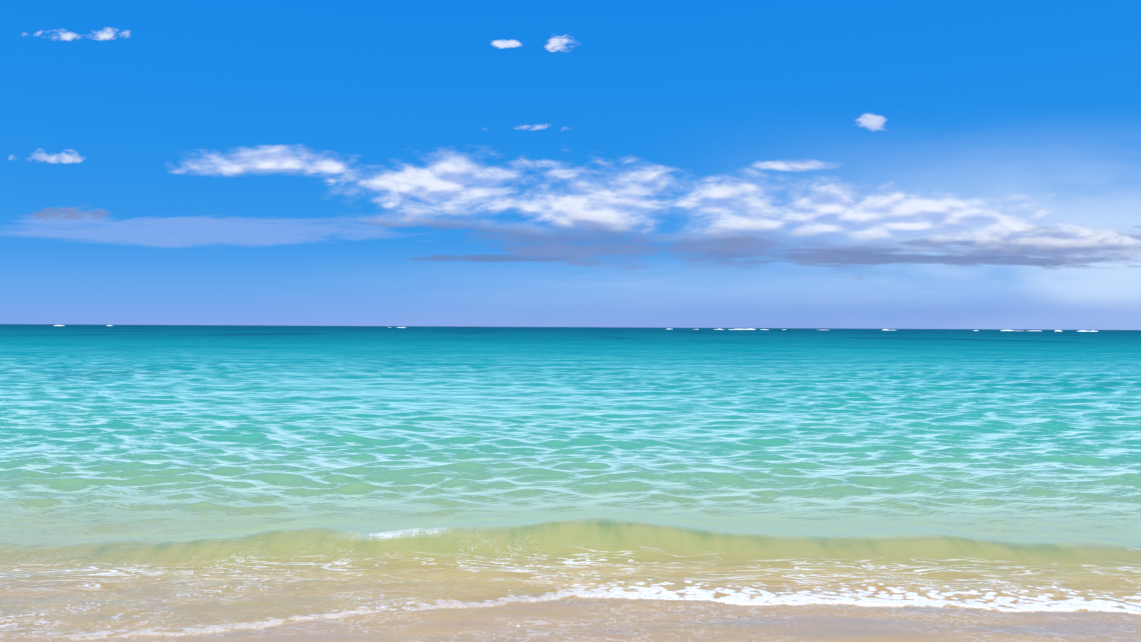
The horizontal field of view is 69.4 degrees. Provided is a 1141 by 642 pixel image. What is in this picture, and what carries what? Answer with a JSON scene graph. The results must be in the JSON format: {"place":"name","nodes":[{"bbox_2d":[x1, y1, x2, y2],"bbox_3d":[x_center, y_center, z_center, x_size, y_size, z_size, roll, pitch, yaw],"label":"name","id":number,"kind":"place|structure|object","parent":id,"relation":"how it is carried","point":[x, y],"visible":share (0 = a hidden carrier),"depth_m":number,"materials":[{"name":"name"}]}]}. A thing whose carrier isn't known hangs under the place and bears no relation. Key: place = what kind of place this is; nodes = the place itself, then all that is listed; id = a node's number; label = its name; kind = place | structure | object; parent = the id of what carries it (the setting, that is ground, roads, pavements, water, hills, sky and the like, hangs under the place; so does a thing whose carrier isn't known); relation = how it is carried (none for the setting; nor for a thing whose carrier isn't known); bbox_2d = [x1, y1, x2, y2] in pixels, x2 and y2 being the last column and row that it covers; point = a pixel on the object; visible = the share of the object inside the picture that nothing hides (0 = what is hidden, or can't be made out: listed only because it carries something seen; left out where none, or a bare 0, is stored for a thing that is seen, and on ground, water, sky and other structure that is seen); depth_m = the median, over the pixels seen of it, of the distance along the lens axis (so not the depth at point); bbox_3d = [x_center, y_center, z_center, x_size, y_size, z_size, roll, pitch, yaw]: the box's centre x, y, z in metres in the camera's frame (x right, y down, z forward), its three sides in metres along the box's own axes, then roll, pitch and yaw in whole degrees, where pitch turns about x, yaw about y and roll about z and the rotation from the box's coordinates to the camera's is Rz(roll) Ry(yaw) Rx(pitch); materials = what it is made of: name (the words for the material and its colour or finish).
{"place":"outdoors","nodes":[
{"label":"outdoors","id":0,"kind":"place"},
{"bbox_2d":[0,324,1140,497],"bbox_3d":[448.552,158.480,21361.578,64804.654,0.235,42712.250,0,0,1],"label":"sea water","id":1,"kind":"structure","parent":0,"point":[1044,413],"depth_m":21.17,"materials":[{"name":"teal liquid"}]},
{"bbox_2d":[54,325,1097,331],"bbox_3d":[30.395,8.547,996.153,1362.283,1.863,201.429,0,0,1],"label":"reef breakers","id":2,"kind":"object","parent":1,"relation":"on","point":[785,329],"visible":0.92,"depth_m":927.98,"materials":[{"name":"liquid"}]},
{"bbox_2d":[0,481,1140,639],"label":"sea water","id":3,"kind":"structure","parent":0,"point":[73,530],"depth_m":7.55,"materials":[{"name":"green liquid"}]},
{"bbox_2d":[0,568,1140,641],"bbox_3d":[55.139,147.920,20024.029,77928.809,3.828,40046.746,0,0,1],"label":"sandy beach","id":4,"kind":"structure","parent":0,"point":[575,618],"depth_m":5.86,"materials":[{"name":"beige sand"}]},
{"bbox_2d":[0,0,1140,329],"label":"sky","id":5,"kind":"structure","parent":0,"point":[862,164],"materials":[{"name":"blue"}]}
]}

